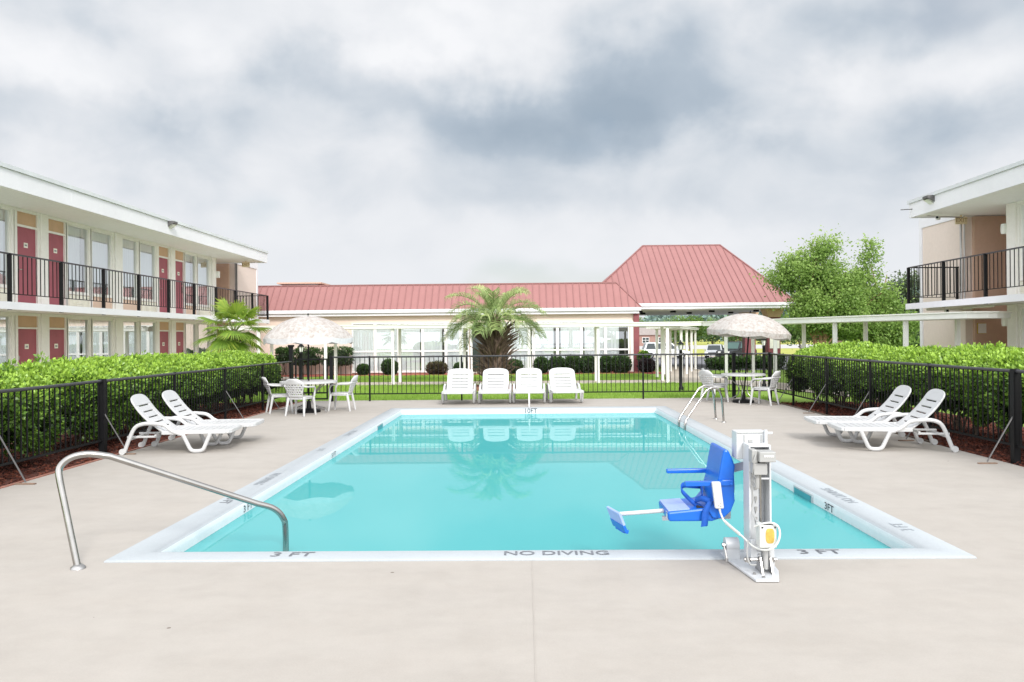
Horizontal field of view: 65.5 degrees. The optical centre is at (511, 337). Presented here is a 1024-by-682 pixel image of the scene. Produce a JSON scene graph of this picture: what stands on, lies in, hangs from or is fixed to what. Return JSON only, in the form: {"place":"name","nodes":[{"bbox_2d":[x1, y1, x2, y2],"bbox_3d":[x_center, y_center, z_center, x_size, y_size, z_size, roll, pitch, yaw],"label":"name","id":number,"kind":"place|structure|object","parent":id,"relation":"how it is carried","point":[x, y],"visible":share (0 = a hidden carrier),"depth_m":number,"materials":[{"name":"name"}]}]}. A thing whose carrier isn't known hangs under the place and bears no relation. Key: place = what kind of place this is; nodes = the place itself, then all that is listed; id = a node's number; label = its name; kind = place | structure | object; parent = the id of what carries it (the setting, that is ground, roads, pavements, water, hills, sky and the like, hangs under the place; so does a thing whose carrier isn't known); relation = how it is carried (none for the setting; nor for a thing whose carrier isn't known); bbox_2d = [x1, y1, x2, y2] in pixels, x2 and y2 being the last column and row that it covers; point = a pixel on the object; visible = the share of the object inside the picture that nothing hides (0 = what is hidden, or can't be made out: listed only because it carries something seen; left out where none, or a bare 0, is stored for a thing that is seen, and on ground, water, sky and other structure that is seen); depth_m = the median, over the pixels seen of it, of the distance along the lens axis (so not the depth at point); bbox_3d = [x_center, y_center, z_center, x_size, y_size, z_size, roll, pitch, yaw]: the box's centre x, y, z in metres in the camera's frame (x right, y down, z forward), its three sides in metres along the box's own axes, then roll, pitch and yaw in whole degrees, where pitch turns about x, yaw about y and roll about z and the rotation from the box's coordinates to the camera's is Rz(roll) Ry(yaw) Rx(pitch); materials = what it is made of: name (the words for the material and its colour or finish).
{"place":"outdoors","nodes":[
{"label":"outdoors","id":0,"kind":"place"},
{"bbox_2d":[0,161,269,366],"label":"motel building","id":1,"kind":"structure","parent":0,"point":[83,273],"depth_m":24.13,"materials":[{"name":"beige paint"}]},
{"bbox_2d":[0,315,10,364],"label":"window","id":2,"kind":"structure","parent":1,"relation":"in","point":[5,320],"depth_m":20.36,"materials":[{"name":"glass"}]},
{"bbox_2d":[0,207,12,288],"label":"window","id":3,"kind":"structure","parent":1,"relation":"in","point":[4,212],"depth_m":20.35,"materials":[{"name":"glass"}]},
{"bbox_2d":[17,226,35,302],"bbox_3d":[-12.908,-1.864,21.180,0.127,2.115,0.858,-1,0,1],"label":"door","id":4,"kind":"structure","parent":1,"relation":"in","point":[25,236],"depth_m":21.21,"materials":[{"name":"red wood"}]},
{"bbox_2d":[18,329,35,364],"bbox_3d":[-12.884,0.786,21.180,0.127,2.035,0.858,-1,0,1],"label":"door","id":5,"kind":"structure","parent":1,"relation":"in","point":[26,337],"depth_m":21.18,"materials":[{"name":"red metal"}]},
{"bbox_2d":[49,233,63,304],"bbox_3d":[-12.887,-1.864,22.515,0.127,2.115,0.788,-1,0,1],"label":"door","id":6,"kind":"structure","parent":1,"relation":"in","point":[55,241],"depth_m":22.48,"materials":[{"name":"red wood"}]},
{"bbox_2d":[50,329,63,360],"bbox_3d":[-12.863,0.786,22.515,0.127,2.035,0.788,-1,0,1],"label":"door","id":7,"kind":"structure","parent":1,"relation":"in","point":[56,336],"depth_m":22.54,"materials":[{"name":"red metal"}]},
{"bbox_2d":[69,318,89,360],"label":"window","id":8,"kind":"structure","parent":1,"relation":"in","point":[79,338],"depth_m":23.71,"materials":[{"name":"glass"}]},
{"bbox_2d":[68,224,90,295],"bbox_3d":[-12.897,-2.290,23.630,0.150,2.048,1.158,-1,0,1],"label":"window","id":9,"kind":"structure","parent":1,"relation":"in","point":[78,237],"depth_m":23.73,"materials":[{"name":"glass"}]},
{"bbox_2d":[93,319,112,356],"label":"window","id":10,"kind":"structure","parent":1,"relation":"in","point":[102,328],"depth_m":25.05,"materials":[{"name":"glass"}]},
{"bbox_2d":[92,230,113,297],"bbox_3d":[-12.876,-2.291,24.955,0.150,2.048,1.208,-1,0,1],"label":"window","id":11,"kind":"structure","parent":1,"relation":"in","point":[101,241],"depth_m":25.03,"materials":[{"name":"glass"}]},
{"bbox_2d":[123,320,137,355],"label":"window","id":12,"kind":"structure","parent":1,"relation":"in","point":[130,328],"depth_m":26.83,"materials":[{"name":"glass"}]},
{"bbox_2d":[123,237,137,300],"bbox_3d":[-12.848,-2.291,26.730,0.150,2.048,1.058,-1,0,1],"label":"window","id":13,"kind":"structure","parent":1,"relation":"in","point":[130,264],"depth_m":26.82,"materials":[{"name":"glass"}]},
{"bbox_2d":[140,242,155,301],"bbox_3d":[-12.828,-2.291,28.005,0.150,2.048,1.208,-1,0,1],"label":"window","id":14,"kind":"structure","parent":1,"relation":"in","point":[147,251],"depth_m":28.10,"materials":[{"name":"glass"}]},
{"bbox_2d":[141,321,156,354],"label":"window","id":15,"kind":"structure","parent":1,"relation":"in","point":[148,328],"depth_m":28.12,"materials":[{"name":"glass"}]},
{"bbox_2d":[159,257,167,312],"bbox_3d":[-12.782,-1.865,29.204,0.127,2.115,0.808,-1,0,1],"label":"door","id":16,"kind":"structure","parent":1,"relation":"in","point":[163,266],"depth_m":29.19,"materials":[{"name":"red wood"}]},
{"bbox_2d":[175,261,182,313],"bbox_3d":[-12.761,-1.865,30.529,0.127,2.115,0.758,-1,0,1],"label":"door","id":17,"kind":"structure","parent":1,"relation":"in","point":[178,265],"depth_m":30.55,"materials":[{"name":"red wood"}]},
{"bbox_2d":[185,253,196,305],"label":"window","id":18,"kind":"structure","parent":1,"relation":"in","point":[190,260],"depth_m":31.68,"materials":[{"name":"glass"}]},
{"bbox_2d":[186,323,196,354],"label":"window","id":19,"kind":"structure","parent":1,"relation":"in","point":[191,336],"depth_m":31.73,"materials":[{"name":"glass"}]},
{"bbox_2d":[198,256,209,307],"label":"window","id":20,"kind":"structure","parent":1,"relation":"in","point":[203,263],"depth_m":33.07,"materials":[{"name":"glass"}]},
{"bbox_2d":[199,323,209,353],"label":"window","id":21,"kind":"structure","parent":1,"relation":"in","point":[204,346],"depth_m":32.92,"materials":[{"name":"glass"}]},
{"bbox_2d":[258,282,641,373],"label":"restaurant building","id":22,"kind":"structure","parent":0,"point":[560,302],"depth_m":40.06,"materials":[{"name":"beige paint"}]},
{"bbox_2d":[351,323,374,372],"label":"window","id":23,"kind":"structure","parent":22,"relation":"in","point":[363,344],"depth_m":40.12,"materials":[{"name":"glass"}]},
{"bbox_2d":[375,323,398,372],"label":"window","id":24,"kind":"structure","parent":22,"relation":"in","point":[382,336],"depth_m":40.10,"materials":[{"name":"glass"}]},
{"bbox_2d":[399,323,422,372],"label":"window","id":25,"kind":"structure","parent":22,"relation":"in","point":[411,339],"depth_m":40.08,"materials":[{"name":"glass"}]},
{"bbox_2d":[422,322,445,371],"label":"window","id":26,"kind":"structure","parent":22,"relation":"in","point":[432,346],"depth_m":40.06,"materials":[{"name":"glass"}]},
{"bbox_2d":[446,322,468,370],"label":"window","id":27,"kind":"structure","parent":22,"relation":"in","point":[451,346],"depth_m":40.05,"materials":[{"name":"glass"}]},
{"bbox_2d":[470,331,482,371],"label":"door","id":28,"kind":"structure","parent":22,"relation":"in","point":[472,351],"depth_m":40.02,"materials":[{"name":"white paint"}]},
{"bbox_2d":[509,322,533,367],"bbox_3d":[0.482,0.446,39.971,1.196,2.500,0.088,-1,0,1],"label":"window","id":29,"kind":"structure","parent":22,"relation":"in","point":[524,351],"depth_m":39.99,"materials":[{"name":"glass"}]},
{"bbox_2d":[533,321,557,370],"bbox_3d":[1.682,0.435,39.953,1.196,2.500,0.088,-1,0,1],"label":"window","id":30,"kind":"structure","parent":22,"relation":"in","point":[541,346],"depth_m":39.97,"materials":[{"name":"glass"}]},
{"bbox_2d":[557,321,581,357],"bbox_3d":[2.882,0.423,39.934,1.196,2.500,0.088,-1,0,1],"label":"window","id":31,"kind":"structure","parent":22,"relation":"in","point":[568,338],"depth_m":39.95,"materials":[{"name":"glass"}]},
{"bbox_2d":[581,321,605,356],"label":"window","id":32,"kind":"structure","parent":22,"relation":"in","point":[587,333],"depth_m":39.93,"materials":[{"name":"glass"}]},
{"bbox_2d":[605,321,629,359],"bbox_3d":[5.281,0.401,39.896,1.196,2.500,0.088,-1,0,1],"label":"window","id":33,"kind":"structure","parent":22,"relation":"in","point":[616,338],"depth_m":39.92,"materials":[{"name":"glass"}]},
{"bbox_2d":[304,380,714,385],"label":"walkway path","id":34,"kind":"structure","parent":0,"point":[545,382],"depth_m":31.31,"materials":[{"name":"concrete"}]},
{"bbox_2d":[217,321,702,384],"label":"covered walkway","id":35,"kind":"structure","parent":34,"relation":"on","point":[595,325],"depth_m":30.59,"materials":[{"name":"white paint"}]},
{"bbox_2d":[0,397,1023,681],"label":"pool deck","id":36,"kind":"structure","parent":0,"point":[96,619],"depth_m":5.20,"materials":[{"name":"concrete"}]},
{"bbox_2d":[0,402,289,485],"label":"mulch bed","id":37,"kind":"object","parent":36,"relation":"on","point":[35,474],"depth_m":12.33,"materials":[{"name":"brown wood"}]},
{"bbox_2d":[0,358,66,461],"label":"hedge","id":38,"kind":"object","parent":37,"relation":"on","point":[11,376],"visible":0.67,"depth_m":10.79,"materials":[{"name":"green plant"}]},
{"bbox_2d":[0,361,291,484],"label":"fence","id":39,"kind":"object","parent":37,"relation":"on","point":[102,414],"visible":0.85,"depth_m":12.34,"materials":[{"name":"black metal"}]},
{"bbox_2d":[16,349,281,453],"bbox_3d":[-7.200,1.018,17.128,1.965,1.637,10.217,-1,0,1],"label":"hedge","id":40,"kind":"object","parent":37,"relation":"on","point":[61,370],"visible":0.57,"depth_m":14.39,"materials":[{"name":"green plant"}]},
{"bbox_2d":[0,401,302,488],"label":"bed edging","id":41,"kind":"object","parent":37,"relation":"on","point":[22,481],"visible":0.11,"depth_m":11.13,"materials":[{"name":"concrete"}]},
{"bbox_2d":[288,345,293,401],"bbox_3d":[-6.096,1.006,21.999,0.150,1.620,0.150,-1,0,1],"label":"gate post","id":42,"kind":"object","parent":37,"relation":"on","point":[290,352],"visible":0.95,"depth_m":21.95,"materials":[{"name":"black metal"}]},
{"bbox_2d":[293,358,327,399],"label":"gate","id":43,"kind":"structure","parent":42,"relation":"attached to","point":[319,392],"depth_m":21.83,"materials":[{"name":"black metal"}]},
{"bbox_2d":[55,451,288,569],"bbox_3d":[-2.650,1.596,6.370,1.744,1.458,0.255,-1,0,-28],"label":"pool handrail","id":44,"kind":"object","parent":36,"relation":"on","point":[78,564],"visible":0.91,"depth_m":6.23,"materials":[{"name":"silver metal"}]},
{"bbox_2d":[119,394,241,454],"bbox_3d":[-5.114,1.307,12.408,1.630,0.880,0.858,-1,0,-6],"label":"sun lounger","id":45,"kind":"object","parent":36,"relation":"on","point":[163,427],"visible":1,"depth_m":12.18,"materials":[{"name":"white plastic"}]},
{"bbox_2d":[151,390,263,446],"bbox_3d":[-5.030,1.306,13.298,1.630,0.880,0.858,-1,0,-5],"label":"sun lounger","id":46,"kind":"object","parent":36,"relation":"on","point":[168,396],"visible":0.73,"depth_m":13.20,"materials":[{"name":"white plastic"}]},
{"bbox_2d":[261,377,293,413],"bbox_3d":[-5.500,1.331,18.605,0.677,0.847,0.612,-1,0,-27],"label":"garden chair","id":47,"kind":"object","parent":36,"relation":"on","point":[267,386],"visible":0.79,"depth_m":18.44,"materials":[{"name":"white plastic"}]},
{"bbox_2d":[283,379,315,416],"bbox_3d":[-4.773,1.325,17.836,0.612,0.847,0.677,-1,0,13],"label":"garden chair","id":48,"kind":"object","parent":36,"relation":"on","point":[291,389],"visible":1,"depth_m":17.65,"materials":[{"name":"white plastic"}]},
{"bbox_2d":[263,313,352,412],"bbox_3d":[-4.772,0.584,18.677,2.024,2.320,2.024,-1,0,23],"label":"patio umbrella","id":49,"kind":"object","parent":36,"relation":"on","point":[309,330],"visible":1,"depth_m":17.99,"materials":[{"name":"white fabric"}]},
{"bbox_2d":[279,379,336,413],"bbox_3d":[-4.765,1.377,18.677,1.320,0.736,1.320,-1,0,1],"label":"patio table","id":50,"kind":"object","parent":36,"relation":"on","point":[320,381],"visible":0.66,"depth_m":18.48,"materials":[{"name":"white plastic"}]},
{"bbox_2d":[328,375,357,411],"bbox_3d":[-3.998,1.318,19.010,0.677,0.847,0.612,-1,0,5],"label":"garden chair","id":51,"kind":"object","parent":36,"relation":"on","point":[353,382],"visible":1,"depth_m":18.82,"materials":[{"name":"white plastic"}]},
{"bbox_2d":[441,368,476,403],"bbox_3d":[-1.390,1.273,20.935,0.858,0.880,1.630,-1,0,0],"label":"sun lounger","id":52,"kind":"object","parent":36,"relation":"on","point":[455,385],"visible":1,"depth_m":21.33,"materials":[{"name":"white plastic"}]},
{"bbox_2d":[478,368,511,403],"bbox_3d":[-0.445,1.264,20.920,0.858,0.880,1.630,-1,0,1],"label":"sun lounger","id":53,"kind":"object","parent":36,"relation":"on","point":[494,374],"visible":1,"depth_m":21.33,"materials":[{"name":"white plastic"}]},
{"bbox_2d":[512,368,545,402],"bbox_3d":[0.445,1.256,20.906,0.858,0.880,1.630,-1,0,1],"label":"sun lounger","id":54,"kind":"object","parent":36,"relation":"on","point":[526,383],"visible":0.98,"depth_m":21.29,"materials":[{"name":"white plastic"}]},
{"bbox_2d":[104,406,976,562],"bbox_3d":[0.290,1.762,12.682,6.650,0.172,13.230,-1,0,1],"label":"pool coping","id":55,"kind":"object","parent":36,"relation":"on","point":[152,547],"visible":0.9,"depth_m":6.30,"materials":[{"name":"paint"}]},
{"bbox_2d":[546,368,583,402],"bbox_3d":[1.383,1.247,20.891,0.858,0.880,1.630,-1,0,-3],"label":"sun lounger","id":56,"kind":"object","parent":36,"relation":"on","point":[562,380],"visible":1,"depth_m":21.29,"materials":[{"name":"white plastic"}]},
{"bbox_2d":[606,429,780,581],"bbox_3d":[1.343,1.186,5.966,1.202,0.996,0.972,-1,0,1],"label":"pool lift","id":57,"kind":"object","parent":36,"relation":"on","point":[713,499],"visible":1,"depth_m":5.93,"materials":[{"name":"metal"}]},
{"bbox_2d":[678,385,725,429],"bbox_3d":[3.716,1.964,15.856,1.225,2.007,0.723,-1,0,-16],"label":"pool ladder","id":58,"kind":"object","parent":36,"relation":"on","point":[699,400],"visible":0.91,"depth_m":15.65,"materials":[{"name":"silver metal"}]},
{"bbox_2d":[698,370,728,402],"bbox_3d":[5.134,1.234,20.430,0.677,0.847,0.612,-1,0,-34],"label":"garden chair","id":59,"kind":"object","parent":36,"relation":"on","point":[703,373],"visible":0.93,"depth_m":20.32,"materials":[{"name":"white plastic"}]},
{"bbox_2d":[721,373,765,403],"bbox_3d":[5.881,1.279,20.260,1.100,0.736,1.100,-1,0,1],"label":"patio table","id":60,"kind":"object","parent":36,"relation":"on","point":[739,375],"visible":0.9,"depth_m":20.09,"materials":[{"name":"white plastic"}]},
{"bbox_2d":[707,311,790,402],"bbox_3d":[6.029,0.478,20.258,2.037,2.332,2.042,-1,0,-21],"label":"patio umbrella","id":61,"kind":"object","parent":36,"relation":"on","point":[750,326],"visible":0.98,"depth_m":19.59,"materials":[{"name":"white fabric"}]},
{"bbox_2d":[750,371,780,405],"bbox_3d":[6.234,1.223,19.478,0.677,0.847,0.612,-1,0,41],"label":"garden chair","id":62,"kind":"object","parent":36,"relation":"on","point":[775,377],"visible":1,"depth_m":19.35,"materials":[{"name":"white plastic"}]},
{"bbox_2d":[804,385,923,443],"bbox_3d":[5.624,1.208,12.870,1.630,0.880,0.858,-1,0,8],"label":"sun lounger","id":63,"kind":"object","parent":36,"relation":"on","point":[904,391],"visible":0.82,"depth_m":12.75,"materials":[{"name":"white plastic"}]},
{"bbox_2d":[828,389,958,451],"bbox_3d":[5.649,1.208,11.939,1.630,0.880,0.858,-1,0,9],"label":"sun lounger","id":64,"kind":"object","parent":36,"relation":"on","point":[902,425],"visible":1,"depth_m":11.70,"materials":[{"name":"white plastic"}]},
{"bbox_2d":[0,0,1023,319],"label":"sky","id":65,"kind":"structure","parent":0,"point":[346,142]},
{"bbox_2d":[184,413,890,551],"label":"pool water","id":66,"kind":"structure","parent":0,"point":[465,482],"depth_m":9.18,"materials":[{"name":"teal liquid"}]},
{"bbox_2d":[221,338,1023,426],"bbox_3d":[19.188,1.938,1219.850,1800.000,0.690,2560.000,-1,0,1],"label":"ground","id":67,"kind":"structure","parent":0,"point":[785,398],"depth_m":28.32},
{"bbox_2d":[191,298,270,352],"bbox_3d":[-8.642,0.275,24.576,2.336,3.129,2.258,-1,0,32],"label":"fan palm","id":68,"kind":"object","parent":67,"relation":"on","point":[232,339],"visible":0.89,"depth_m":24.23,"materials":[{"name":"green plant"}]},
{"bbox_2d":[283,371,660,376],"bbox_3d":[-4.074,1.782,38.844,22.600,0.001,2.550,-1,0,1],"label":"mulch bed back","id":69,"kind":"object","parent":67,"relation":"on","point":[420,374],"visible":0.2,"depth_m":38.70,"materials":[{"name":"brown soil"}]},
{"bbox_2d":[274,346,293,374],"bbox_3d":[-11.240,1.136,39.377,0.941,1.466,0.791,-1,0,1],"label":"shrub","id":70,"kind":"object","parent":69,"relation":"on","point":[282,354],"visible":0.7,"depth_m":39.13,"materials":[{"name":"green plant"}]},
{"bbox_2d":[293,346,320,370],"bbox_3d":[-10.127,1.127,39.370,1.434,1.461,1.198,-1,0,1],"label":"shrub","id":71,"kind":"object","parent":69,"relation":"on","point":[313,351],"visible":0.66,"depth_m":39.02,"materials":[{"name":"green plant"}]},
{"bbox_2d":[320,345,354,374],"bbox_3d":[-8.624,1.093,39.347,1.671,1.502,1.381,-1,0,1],"label":"shrub","id":72,"kind":"object","parent":69,"relation":"on","point":[345,350],"visible":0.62,"depth_m":38.97,"materials":[{"name":"green plant"}]},
{"bbox_2d":[380,358,398,374],"bbox_3d":[-5.947,1.425,38.801,0.969,0.912,0.801,-1,0,1],"label":"shrub","id":73,"kind":"object","parent":69,"relation":"on","point":[387,367],"visible":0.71,"depth_m":38.59,"materials":[{"name":"green plant"}]},
{"bbox_2d":[425,360,448,374],"bbox_3d":[-3.661,1.460,38.779,1.168,0.785,0.956,-1,0,1],"label":"shrub","id":74,"kind":"object","parent":69,"relation":"on","point":[434,368],"visible":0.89,"depth_m":38.51,"materials":[{"name":"green plant"}]},
{"bbox_2d":[563,356,581,372],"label":"shrub","id":75,"kind":"object","parent":69,"relation":"on","point":[569,361],"visible":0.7,"depth_m":38.40,"materials":[{"name":"green plant"}]},
{"bbox_2d":[579,356,594,372],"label":"shrub","id":76,"kind":"object","parent":69,"relation":"on","point":[591,365],"visible":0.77,"depth_m":38.31,"materials":[{"name":"green plant"}]},
{"bbox_2d":[610,356,631,372],"bbox_3d":[5.273,1.274,38.614,1.185,1.008,0.949,-1,0,1],"label":"shrub","id":77,"kind":"object","parent":69,"relation":"on","point":[619,361],"visible":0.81,"depth_m":38.35,"materials":[{"name":"green plant"}]},
{"bbox_2d":[636,357,655,372],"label":"shrub","id":78,"kind":"object","parent":69,"relation":"on","point":[651,365],"visible":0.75,"depth_m":38.58,"materials":[{"name":"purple plant"}]},
{"bbox_2d":[473,384,515,390],"bbox_3d":[-0.567,1.683,26.612,1.800,0.161,1.809,-1,0,1],"label":"planter ring","id":79,"kind":"object","parent":67,"relation":"on","point":[477,387],"visible":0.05,"depth_m":25.95,"materials":[{"name":"brick"}]},
{"bbox_2d":[440,284,548,384],"bbox_3d":[-0.520,-0.055,26.851,3.543,3.640,3.433,-1,0,-35],"label":"feather palm","id":80,"kind":"object","parent":79,"relation":"in","point":[491,335],"visible":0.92,"depth_m":26.46,"materials":[{"name":"green plant"}]},
{"bbox_2d":[219,372,773,402],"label":"grass","id":81,"kind":"structure","parent":67,"relation":"on","point":[607,395],"depth_m":26.25,"materials":[{"name":"green plant"}]},
{"bbox_2d":[329,352,771,401],"bbox_3d":[1.035,1.101,21.752,12.051,1.300,0.116,-1,0,1],"label":"fence","id":82,"kind":"object","parent":67,"relation":"on","point":[733,390],"visible":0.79,"depth_m":21.71,"materials":[{"name":"black metal"}]},
{"bbox_2d":[639,327,671,345],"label":"distant house","id":83,"kind":"structure","parent":67,"relation":"on","point":[646,335],"depth_m":204.50,"materials":[{"name":"brick"}]},
{"bbox_2d":[665,315,711,350],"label":"tree","id":84,"kind":"object","parent":67,"relation":"on","point":[701,331],"visible":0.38,"depth_m":104.30,"materials":[{"name":"green plant"}]},
{"bbox_2d":[589,244,795,356],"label":"entrance canopy","id":85,"kind":"object","parent":67,"relation":"on","point":[706,279],"visible":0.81,"depth_m":43.08,"materials":[{"name":"red metal"}]},
{"bbox_2d":[643,294,800,341],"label":"woods","id":86,"kind":"object","parent":67,"relation":"on","point":[660,318],"visible":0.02,"depth_m":352.90,"materials":[{"name":"green plant"}]},
{"bbox_2d":[704,353,787,372],"bbox_3d":[10.724,1.172,36.534,3.822,0.994,1.316,-1,0,1],"label":"hedge","id":87,"kind":"object","parent":67,"relation":"on","point":[719,363],"visible":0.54,"depth_m":36.23,"materials":[{"name":"green plant"}]},
{"bbox_2d":[781,315,818,348],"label":"tree","id":88,"kind":"object","parent":67,"relation":"on","point":[794,337],"visible":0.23,"depth_m":88.88,"materials":[{"name":"green plant"}]},
{"bbox_2d":[749,223,877,344],"bbox_3d":[13.849,-1.758,36.133,5.834,6.802,4.140,-1,0,1],"label":"tree","id":89,"kind":"object","parent":67,"relation":"on","point":[826,288],"visible":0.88,"depth_m":35.75,"materials":[{"name":"green plant"}]},
{"bbox_2d":[840,232,919,347],"bbox_3d":[16.868,-1.607,36.666,4.595,6.469,3.873,-1,0,41],"label":"tree","id":90,"kind":"object","parent":67,"relation":"on","point":[888,333],"visible":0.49,"depth_m":36.24,"materials":[{"name":"green plant"}]},
{"bbox_2d":[879,269,919,336],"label":"tree","id":91,"kind":"object","parent":67,"relation":"on","point":[904,292],"visible":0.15,"depth_m":76.71,"materials":[{"name":"green plant"}]},
{"bbox_2d":[782,400,1023,466],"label":"mulch bed","id":92,"kind":"object","parent":67,"relation":"on","point":[962,437],"depth_m":13.17,"materials":[{"name":"brown wood"}]},
{"bbox_2d":[769,353,1023,464],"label":"fence","id":93,"kind":"object","parent":92,"relation":"on","point":[1014,424],"visible":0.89,"depth_m":12.92,"materials":[{"name":"black metal"}]},
{"bbox_2d":[784,340,1023,440],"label":"hedge","id":94,"kind":"object","parent":92,"relation":"on","point":[990,355],"visible":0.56,"depth_m":13.92,"materials":[{"name":"green plant"}]},
{"bbox_2d":[669,366,723,381],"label":"entrance path","id":95,"kind":"structure","parent":0,"point":[693,376],"depth_m":35.38,"materials":[{"name":"concrete"}]},
{"bbox_2d":[646,326,699,376],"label":"covered walkway","id":96,"kind":"structure","parent":95,"relation":"on","point":[681,328],"depth_m":37.92,"materials":[{"name":"white paint"}]},
{"bbox_2d":[652,356,788,366],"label":"parking lot","id":97,"kind":"structure","parent":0,"point":[701,362],"depth_m":67.20,"materials":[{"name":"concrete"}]},
{"bbox_2d":[640,342,689,357],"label":"parked car","id":98,"kind":"object","parent":97,"relation":"on","point":[649,347],"visible":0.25,"depth_m":85.86,"materials":[{"name":"white paint"}]},
{"bbox_2d":[716,341,756,356],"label":"parked car","id":99,"kind":"object","parent":97,"relation":"on","point":[734,346],"visible":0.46,"depth_m":78.74,"materials":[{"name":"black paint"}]},
{"bbox_2d":[705,379,848,395],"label":"side path","id":100,"kind":"structure","parent":0,"point":[749,382],"depth_m":28.87,"materials":[{"name":"concrete"}]},
{"bbox_2d":[703,311,1011,387],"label":"covered walkway","id":101,"kind":"structure","parent":100,"relation":"on","point":[957,317],"depth_m":22.23,"materials":[{"name":"white paint"}]},
{"bbox_2d":[901,159,1023,347],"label":"motel building","id":102,"kind":"structure","parent":0,"point":[975,262],"depth_m":23.63,"materials":[{"name":"beige paint"}]},
{"bbox_2d":[1020,203,1023,280],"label":"window","id":103,"kind":"structure","parent":102,"relation":"in","point":[1021,205],"depth_m":21.15,"materials":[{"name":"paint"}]},
{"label":"pool basin","id":104,"kind":"structure","parent":0,"visible":0},
{"bbox_2d":[161,408,914,551],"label":"pool wall","id":105,"kind":"structure","parent":104,"relation":"on","point":[212,527],"depth_m":9.66,"materials":[{"name":"paint"}]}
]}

